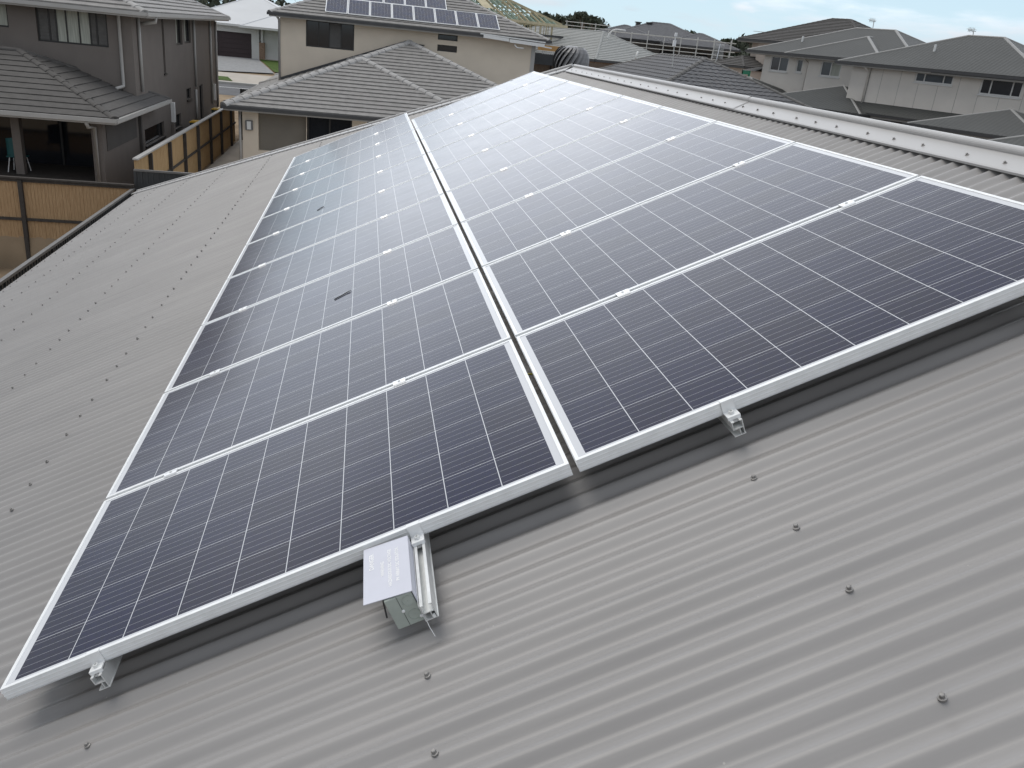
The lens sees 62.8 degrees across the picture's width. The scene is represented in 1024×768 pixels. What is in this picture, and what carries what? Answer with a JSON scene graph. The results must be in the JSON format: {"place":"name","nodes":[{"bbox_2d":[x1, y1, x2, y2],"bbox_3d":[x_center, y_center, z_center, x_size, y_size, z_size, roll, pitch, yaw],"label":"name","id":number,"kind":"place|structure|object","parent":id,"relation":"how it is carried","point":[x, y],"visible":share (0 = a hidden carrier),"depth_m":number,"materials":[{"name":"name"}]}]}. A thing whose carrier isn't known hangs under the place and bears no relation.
{"place":"outdoors","nodes":[
{"label":"outdoors","id":0,"kind":"place"},
{"bbox_2d":[0,0,230,194],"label":"taupe house","id":1,"kind":"structure","parent":0,"point":[100,90],"depth_m":25.98,"materials":[{"name":"grey paint"}]},
{"bbox_2d":[0,4,8,26],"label":"window","id":2,"kind":"structure","parent":1,"relation":"in","point":[3,9],"depth_m":25.68,"materials":[{"name":"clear glass"}]},
{"bbox_2d":[5,138,31,171],"bbox_3d":[-14.293,-6.644,24.243,0.488,0.983,0.466,2,23,-11],"label":"patio chair","id":3,"kind":"object","parent":1,"relation":"on","point":[9,147],"visible":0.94,"depth_m":24.02,"materials":[{"name":"teal plastic"}]},
{"bbox_2d":[0,116,93,166],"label":"sliding door","id":4,"kind":"structure","parent":1,"relation":"in","point":[45,141],"depth_m":25.73,"materials":[{"name":"black glass"}]},
{"bbox_2d":[35,7,108,46],"bbox_3d":[-13.651,-11.129,26.067,2.046,1.046,0.050,2,23,-11],"label":"window","id":5,"kind":"structure","parent":1,"relation":"in","point":[54,25],"depth_m":26.07,"materials":[{"name":"white glass"}]},
{"bbox_2d":[145,122,165,147],"bbox_3d":[-12.625,-8.825,29.577,0.170,0.595,2.988,2,23,-11],"label":"window","id":6,"kind":"structure","parent":1,"relation":"in","point":[154,132],"depth_m":29.73,"materials":[{"name":"black glass"}]},
{"bbox_2d":[175,19,180,44],"bbox_3d":[-13.160,-13.844,32.872,0.050,0.996,1.196,2,23,-11],"label":"window","id":7,"kind":"structure","parent":1,"relation":"in","point":[177,21],"depth_m":33.18,"materials":[{"name":"black glass"}]},
{"bbox_2d":[175,114,182,130],"bbox_3d":[-13.257,-10.400,33.213,0.170,0.566,1.184,2,23,-11],"label":"window","id":8,"kind":"structure","parent":1,"relation":"in","point":[177,123],"depth_m":33.50,"materials":[{"name":"black glass"}]},
{"bbox_2d":[184,20,188,42],"bbox_3d":[-13.426,-14.521,34.408,0.050,0.956,1.296,2,23,-11],"label":"window","id":9,"kind":"structure","parent":1,"relation":"in","point":[186,30],"depth_m":34.70,"materials":[{"name":"black glass"}]},
{"bbox_2d":[186,88,192,101],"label":"window","id":10,"kind":"structure","parent":1,"relation":"in","point":[188,94],"depth_m":35.28,"materials":[{"name":"black glass"}]},
{"bbox_2d":[199,85,201,118],"bbox_3d":[-14.161,-12.289,38.041,0.050,2.466,0.796,2,23,-11],"label":"side door","id":11,"kind":"structure","parent":1,"relation":"in","point":[199,85],"depth_m":38.16,"materials":[{"name":"black glass"}]},
{"bbox_2d":[0,60,277,277],"bbox_3d":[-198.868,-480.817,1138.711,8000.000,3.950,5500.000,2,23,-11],"label":"ground","id":12,"kind":"structure","parent":0,"point":[12,253],"depth_m":22.52,"materials":[{"name":"grey concrete"}]},
{"bbox_2d":[0,175,134,259],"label":"paling fence","id":13,"kind":"object","parent":12,"relation":"on","point":[34,207],"visible":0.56,"depth_m":22.24,"materials":[{"name":"brown wood"}]},
{"bbox_2d":[133,169,192,191],"bbox_3d":[-6.714,-4.939,23.401,7.130,1.574,0.080,2,23,-11],"label":"steel fence","id":14,"kind":"object","parent":12,"relation":"on","point":[143,178],"visible":0.11,"depth_m":22.62,"materials":[{"name":"grey metal"}]},
{"bbox_2d":[132,108,238,172],"bbox_3d":[-11.739,-9.004,31.845,0.150,1.945,19.975,2,23,-11],"label":"paling fence","id":15,"kind":"object","parent":12,"relation":"on","point":[199,145],"visible":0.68,"depth_m":30.31,"materials":[{"name":"brown wood"}]},
{"bbox_2d":[219,81,256,85],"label":"kerb","id":16,"kind":"structure","parent":12,"relation":"on","point":[237,83],"depth_m":60.89,"materials":[{"name":"concrete"}]},
{"bbox_2d":[218,72,271,83],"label":"footpath","id":17,"kind":"structure","parent":12,"relation":"on","point":[245,78],"depth_m":64.31,"materials":[{"name":"concrete"}]},
{"bbox_2d":[211,0,280,60],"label":"garage house","id":18,"kind":"structure","parent":12,"relation":"on","point":[249,29],"depth_m":79.39,"materials":[{"name":"white brick"}]},
{"bbox_2d":[217,30,251,57],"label":"garage door","id":19,"kind":"structure","parent":18,"relation":"in","point":[230,44],"depth_m":79.18,"materials":[{"name":"brown metal"}]},
{"bbox_2d":[194,0,751,57],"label":"woodland","id":20,"kind":"object","parent":12,"relation":"on","point":[742,46],"visible":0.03,"depth_m":172.73,"materials":[{"name":"green plant"}]},
{"bbox_2d":[0,64,1023,767],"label":"metal roof house","id":21,"kind":"structure","parent":12,"relation":"on","point":[826,570],"depth_m":2.07,"materials":[{"name":"grey paint"}]},
{"bbox_2d":[0,188,134,290],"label":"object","id":22,"kind":"object","parent":21,"relation":"attached to","point":[12,276],"visible":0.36,"depth_m":16.95,"materials":[{"name":"grey metal"}]},
{"bbox_2d":[85,149,313,690],"bbox_3d":[-1.902,-1.178,6.871,0.108,0.148,10.200,2,23,-11],"label":"mounting rail","id":23,"kind":"object","parent":21,"relation":"on","point":[102,671],"visible":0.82,"depth_m":2.26,"materials":[{"name":"metal"}]},
{"bbox_2d":[0,339,572,699],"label":"solar panel","id":24,"kind":"object","parent":23,"relation":"attached to","point":[289,507],"visible":1,"depth_m":2.56,"materials":[{"name":"glass"}]},
{"bbox_2d":[106,269,510,499],"bbox_3d":[-0.845,-0.048,3.636,1.651,0.038,0.993,-22,25,0],"label":"solar panel","id":25,"kind":"object","parent":23,"relation":"attached to","point":[317,374],"visible":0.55,"depth_m":3.54,"materials":[{"name":"glass"}]},
{"bbox_2d":[164,224,478,392],"bbox_3d":[-1.005,-0.441,4.555,1.651,0.038,0.993,-22,25,0],"label":"solar panel","id":26,"kind":"object","parent":23,"relation":"attached to","point":[314,307],"visible":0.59,"depth_m":4.48,"materials":[{"name":"glass"}]},
{"bbox_2d":[201,193,457,325],"bbox_3d":[-1.164,-0.833,5.474,1.651,0.038,0.993,-22,25,0],"label":"solar panel","id":27,"kind":"object","parent":23,"relation":"attached to","point":[340,252],"visible":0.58,"depth_m":5.41,"materials":[{"name":"glass"}]},
{"bbox_2d":[227,171,442,278],"bbox_3d":[-1.324,-1.225,6.393,1.651,0.038,0.993,-22,25,0],"label":"solar panel","id":28,"kind":"object","parent":23,"relation":"attached to","point":[341,220],"visible":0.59,"depth_m":6.34,"materials":[{"name":"glass"}]},
{"bbox_2d":[246,154,432,244],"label":"solar panel","id":29,"kind":"object","parent":23,"relation":"attached to","point":[348,194],"visible":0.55,"depth_m":7.27,"materials":[{"name":"glass"}]},
{"bbox_2d":[260,140,424,218],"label":"solar panel","id":30,"kind":"object","parent":23,"relation":"attached to","point":[345,177],"visible":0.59,"depth_m":8.19,"materials":[{"name":"glass"}]},
{"bbox_2d":[271,130,418,198],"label":"solar panel","id":31,"kind":"object","parent":23,"relation":"attached to","point":[348,161],"visible":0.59,"depth_m":9.12,"materials":[{"name":"glass"}]},
{"bbox_2d":[281,120,413,181],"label":"solar panel","id":32,"kind":"object","parent":23,"relation":"attached to","point":[349,149],"visible":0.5,"depth_m":10.04,"materials":[{"name":"glass"}]},
{"bbox_2d":[288,113,409,167],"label":"solar panel","id":33,"kind":"object","parent":23,"relation":"attached to","point":[350,139],"visible":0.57,"depth_m":10.96,"materials":[{"name":"glass"}]},
{"bbox_2d":[375,124,438,620],"bbox_3d":[-1.022,-1.474,6.763,0.108,0.148,10.443,2,23,-11],"label":"mounting rail","id":34,"kind":"object","parent":21,"relation":"on","point":[427,595],"visible":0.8,"depth_m":2.18,"materials":[{"name":"metal"}]},
{"bbox_2d":[363,536,435,635],"bbox_3d":[-0.291,0.513,2.141,0.174,0.121,0.311,2,23,-11],"label":"isolator box","id":35,"kind":"object","parent":34,"relation":"attached to","point":[389,576],"visible":1,"depth_m":2.10,"materials":[{"name":"white plastic"}]},
{"bbox_2d":[553,46,588,68],"bbox_3d":[0.790,-4.261,11.516,0.600,0.713,0.600,2,23,-11],"label":"turbine ventilator","id":36,"kind":"object","parent":21,"relation":"on","point":[565,55],"visible":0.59,"depth_m":11.28,"materials":[{"name":"metal"}]},
{"bbox_2d":[444,106,745,436],"bbox_3d":[-0.115,-1.662,6.418,0.108,0.148,9.188,2,23,-11],"label":"mounting rail","id":37,"kind":"object","parent":21,"relation":"on","point":[730,419],"visible":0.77,"depth_m":2.26,"materials":[{"name":"metal"}]},
{"bbox_2d":[412,71,548,128],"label":"solar panel","id":38,"kind":"object","parent":37,"relation":"attached to","point":[473,100],"visible":0.61,"depth_m":10.04,"materials":[{"name":"glass"}]},
{"bbox_2d":[416,76,567,138],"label":"solar panel","id":39,"kind":"object","parent":37,"relation":"attached to","point":[484,107],"visible":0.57,"depth_m":9.12,"materials":[{"name":"glass"}]},
{"bbox_2d":[421,81,591,153],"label":"solar panel","id":40,"kind":"object","parent":37,"relation":"attached to","point":[499,116],"visible":0.65,"depth_m":8.20,"materials":[{"name":"glass"}]},
{"bbox_2d":[428,87,622,172],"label":"solar panel","id":41,"kind":"object","parent":37,"relation":"attached to","point":[519,126],"visible":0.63,"depth_m":7.27,"materials":[{"name":"glass"}]},
{"bbox_2d":[436,95,661,192],"bbox_3d":[0.228,-1.843,6.399,1.651,0.039,0.993,-22,25,0],"label":"solar panel","id":42,"kind":"object","parent":37,"relation":"attached to","point":[537,142],"visible":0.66,"depth_m":6.34,"materials":[{"name":"glass"}]},
{"bbox_2d":[447,106,716,224],"bbox_3d":[0.387,-1.451,5.480,1.651,0.039,0.993,-22,25,0],"label":"solar panel","id":43,"kind":"object","parent":37,"relation":"attached to","point":[564,163],"visible":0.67,"depth_m":5.42,"materials":[{"name":"glass"}]},
{"bbox_2d":[461,121,794,270],"bbox_3d":[0.547,-1.058,4.561,1.651,0.039,0.993,-22,25,0],"label":"solar panel","id":44,"kind":"object","parent":37,"relation":"attached to","point":[606,191],"visible":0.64,"depth_m":4.48,"materials":[{"name":"glass"}]},
{"bbox_2d":[483,142,918,341],"bbox_3d":[0.707,-0.666,3.642,1.651,0.039,0.993,-22,25,0],"label":"solar panel","id":45,"kind":"object","parent":37,"relation":"attached to","point":[669,234],"visible":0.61,"depth_m":3.54,"materials":[{"name":"glass"}]},
{"bbox_2d":[516,176,1023,471],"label":"solar panel","id":46,"kind":"object","parent":37,"relation":"attached to","point":[772,315],"visible":1,"depth_m":2.60,"materials":[{"name":"glass"}]},
{"bbox_2d":[512,79,1023,300],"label":"mounting rail","id":47,"kind":"object","parent":21,"relation":"on","point":[847,203],"visible":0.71,"depth_m":4.08,"materials":[{"name":"metal"}]},
{"bbox_2d":[470,0,567,40],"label":"timber frame house","id":48,"kind":"structure","parent":12,"relation":"on","point":[546,22],"depth_m":73.00,"materials":[{"name":"beige wood"}]},
{"bbox_2d":[538,12,552,19],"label":"gum tree","id":49,"kind":"object","parent":12,"relation":"on","point":[547,14],"visible":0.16,"depth_m":136.86,"materials":[{"name":"green plant"}]},
{"bbox_2d":[534,45,557,65],"bbox_3d":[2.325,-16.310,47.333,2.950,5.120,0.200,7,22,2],"label":"pergola","id":50,"kind":"object","parent":12,"relation":"on","point":[544,59],"visible":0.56,"depth_m":46.63,"materials":[{"name":"metal"}]},
{"bbox_2d":[552,15,566,22],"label":"gum tree","id":51,"kind":"object","parent":12,"relation":"on","point":[560,19],"visible":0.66,"depth_m":145.76,"materials":[{"name":"green plant"}]},
{"bbox_2d":[533,63,609,72],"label":"roof","id":52,"kind":"structure","parent":12,"relation":"on","point":[540,68],"depth_m":47.28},
{"bbox_2d":[565,15,580,28],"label":"gum tree","id":53,"kind":"object","parent":12,"relation":"on","point":[571,18],"visible":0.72,"depth_m":141.54,"materials":[{"name":"green plant"}]},
{"bbox_2d":[574,11,591,28],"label":"gum tree","id":54,"kind":"object","parent":12,"relation":"on","point":[584,16],"visible":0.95,"depth_m":136.78,"materials":[{"name":"green plant"}]},
{"bbox_2d":[528,26,654,72],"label":"pale tile house","id":55,"kind":"structure","parent":12,"relation":"on","point":[601,47],"depth_m":71.68,"materials":[{"name":"grey tile"}]},
{"bbox_2d":[590,15,600,29],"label":"gum tree","id":56,"kind":"object","parent":12,"relation":"on","point":[594,19],"visible":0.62,"depth_m":138.44,"materials":[{"name":"green plant"}]},
{"bbox_2d":[599,23,607,29],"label":"gum tree","id":57,"kind":"object","parent":12,"relation":"on","point":[602,27],"visible":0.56,"depth_m":146.17,"materials":[{"name":"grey plant"}]},
{"bbox_2d":[565,20,735,59],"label":"scaffolding","id":58,"kind":"object","parent":12,"relation":"on","point":[713,50],"visible":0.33,"depth_m":96.56,"materials":[{"name":"silver metal"}]},
{"bbox_2d":[598,21,740,59],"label":"house under construction","id":59,"kind":"structure","parent":12,"relation":"on","point":[661,29],"depth_m":99.32,"materials":[{"name":"grey tile"}]},
{"bbox_2d":[720,38,734,58],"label":"gum tree","id":60,"kind":"object","parent":12,"relation":"on","point":[727,40],"visible":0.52,"depth_m":161.70,"materials":[{"name":"green plant"}]},
{"bbox_2d":[741,69,750,76],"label":"shade structure","id":61,"kind":"object","parent":12,"relation":"on","point":[746,72],"visible":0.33,"depth_m":59.78,"materials":[{"name":"green"}]},
{"bbox_2d":[714,18,870,79],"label":"pink render house","id":62,"kind":"structure","parent":12,"relation":"on","point":[753,63],"depth_m":69.57,"materials":[{"name":"brown tile"}]},
{"bbox_2d":[745,27,928,118],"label":"clad house","id":63,"kind":"structure","parent":12,"relation":"on","point":[808,71],"depth_m":48.95,"materials":[{"name":"grey stone"}]},
{"bbox_2d":[768,56,789,72],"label":"window","id":64,"kind":"structure","parent":63,"relation":"in","point":[779,64],"depth_m":51.32,"materials":[{"name":"grey glass"}]},
{"bbox_2d":[794,59,803,73],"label":"window","id":65,"kind":"structure","parent":63,"relation":"in","point":[799,66],"depth_m":50.27,"materials":[{"name":"grey glass"}]},
{"bbox_2d":[818,61,841,78],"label":"window","id":66,"kind":"structure","parent":63,"relation":"in","point":[830,69],"depth_m":48.42,"materials":[{"name":"grey glass"}]},
{"bbox_2d":[813,35,1023,139],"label":"clad house","id":67,"kind":"structure","parent":12,"relation":"on","point":[970,85],"depth_m":40.38,"materials":[{"name":"grey stone"}]},
{"bbox_2d":[912,72,953,86],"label":"window","id":68,"kind":"structure","parent":67,"relation":"in","point":[925,78],"depth_m":40.61,"materials":[{"name":"grey glass"}]},
{"bbox_2d":[976,79,1023,99],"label":"window","id":69,"kind":"structure","parent":67,"relation":"in","point":[997,88],"depth_m":38.31,"materials":[{"name":"black glass"}]},
{"bbox_2d":[989,135,1023,146],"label":"grey metal house","id":70,"kind":"structure","parent":12,"relation":"on","point":[1016,140],"depth_m":28.47,"materials":[{"name":"grey metal"}]},
{"bbox_2d":[206,140,242,169],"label":"path","id":71,"kind":"structure","parent":0,"point":[230,155],"depth_m":35.61,"materials":[{"name":"concrete"}]},
{"bbox_2d":[240,89,247,139],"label":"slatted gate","id":72,"kind":"structure","parent":71,"relation":"on","point":[242,90],"depth_m":40.19,"materials":[{"name":"black metal"}]},
{"bbox_2d":[218,76,231,80],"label":"verge grass","id":73,"kind":"structure","parent":0,"point":[223,78],"depth_m":62.35,"materials":[{"name":"green plant"}]},
{"bbox_2d":[219,83,253,95],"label":"road","id":74,"kind":"structure","parent":0,"point":[225,89],"depth_m":58.56,"materials":[{"name":"grey asphalt"}]},
{"bbox_2d":[218,56,272,72],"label":"driveway","id":75,"kind":"structure","parent":0,"point":[227,63],"depth_m":72.55,"materials":[{"name":"grey concrete"}]},
{"bbox_2d":[260,59,277,71],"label":"lawn","id":76,"kind":"structure","parent":0,"point":[272,65],"depth_m":76.11,"materials":[{"name":"green plant"}]},
{"bbox_2d":[220,0,551,159],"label":"cream house","id":77,"kind":"structure","parent":0,"point":[337,72],"depth_m":35.23,"materials":[{"name":"grey concrete tile"},{"name":"cream render"},{"name":"dark glass"}]},
{"bbox_2d":[306,20,353,50],"bbox_3d":[-7.916,-15.185,36.508,2.046,1.066,0.050,2,23,-11],"label":"window","id":78,"kind":"structure","parent":77,"relation":"in","point":[321,34],"depth_m":36.50,"materials":[{"name":"black glass"}]},
{"bbox_2d":[325,0,347,13],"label":"roof solar panel","id":79,"kind":"object","parent":77,"relation":"on","point":[337,6],"visible":1,"depth_m":36.44,"materials":[{"name":"glass"}]},
{"bbox_2d":[348,0,369,16],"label":"roof solar panel","id":80,"kind":"object","parent":77,"relation":"on","point":[359,7],"visible":1,"depth_m":36.68,"materials":[{"name":"glass"}]},
{"bbox_2d":[362,0,382,2],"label":"roof solar panel","id":81,"kind":"object","parent":77,"relation":"on","point":[381,1],"visible":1,"depth_m":37.51,"materials":[{"name":"glass"}]},
{"bbox_2d":[370,1,391,18],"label":"roof solar panel","id":82,"kind":"object","parent":77,"relation":"on","point":[380,10],"visible":1,"depth_m":36.87,"materials":[{"name":"glass"}]},
{"bbox_2d":[384,0,404,4],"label":"roof solar panel","id":83,"kind":"object","parent":77,"relation":"on","point":[400,2],"visible":1,"depth_m":37.76,"materials":[{"name":"glass"}]},
{"bbox_2d":[392,4,413,20],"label":"roof solar panel","id":84,"kind":"object","parent":77,"relation":"on","point":[402,12],"visible":1,"depth_m":37.03,"materials":[{"name":"glass"}]},
{"bbox_2d":[405,0,425,6],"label":"roof solar panel","id":85,"kind":"object","parent":77,"relation":"on","point":[420,3],"visible":1,"depth_m":38.03,"materials":[{"name":"glass"}]},
{"bbox_2d":[413,6,435,23],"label":"roof solar panel","id":86,"kind":"object","parent":77,"relation":"on","point":[424,14],"visible":1,"depth_m":37.22,"materials":[{"name":"glass"}]},
{"bbox_2d":[426,0,446,9],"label":"roof solar panel","id":87,"kind":"object","parent":77,"relation":"on","point":[438,4],"visible":1,"depth_m":38.29,"materials":[{"name":"glass"}]},
{"bbox_2d":[434,8,456,25],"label":"roof solar panel","id":88,"kind":"object","parent":77,"relation":"on","point":[445,17],"visible":1,"depth_m":37.38,"materials":[{"name":"glass"}]},
{"bbox_2d":[437,44,456,52],"bbox_3d":[-2.904,-14.992,37.461,0.876,0.266,0.050,2,23,-11],"label":"window","id":89,"kind":"structure","parent":77,"relation":"in","point":[446,48],"depth_m":37.46,"materials":[{"name":"black glass"}]},
{"bbox_2d":[438,34,457,40],"bbox_3d":[-2.861,-15.411,37.289,0.876,0.236,0.050,2,23,-11],"label":"window","id":90,"kind":"structure","parent":77,"relation":"in","point":[440,36],"depth_m":37.29,"materials":[{"name":"black glass"}]},
{"bbox_2d":[455,11,478,27],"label":"roof solar panel","id":91,"kind":"object","parent":77,"relation":"on","point":[466,19],"visible":1,"depth_m":37.55,"materials":[{"name":"glass"}]},
{"bbox_2d":[476,13,499,29],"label":"roof solar panel","id":92,"kind":"object","parent":77,"relation":"on","point":[487,21],"visible":1,"depth_m":37.74,"materials":[{"name":"glass"}]},
{"bbox_2d":[197,0,1023,44],"label":"sky","id":93,"kind":"structure","parent":0,"point":[927,21],"materials":[{"name":"blue"}]},
{"bbox_2d":[599,53,812,107],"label":"charcoal tile house","id":94,"kind":"structure","parent":0,"point":[703,72],"depth_m":36.33,"materials":[{"name":"grey tile"}]},
{"bbox_2d":[672,32,677,66],"bbox_3d":[7.228,-14.885,37.519,0.149,1.561,0.120,2,23,-11],"label":"tv aerial","id":95,"kind":"object","parent":94,"relation":"on","point":[674,41],"visible":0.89,"depth_m":37.34,"materials":[{"name":"white metal"}]},
{"bbox_2d":[711,44,723,61],"bbox_3d":[9.782,-15.629,39.951,0.560,1.109,0.075,10,22,10],"label":"tv aerial","id":96,"kind":"object","parent":94,"relation":"on","point":[716,53],"visible":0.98,"depth_m":39.87,"materials":[{"name":"silver metal"}]}
]}

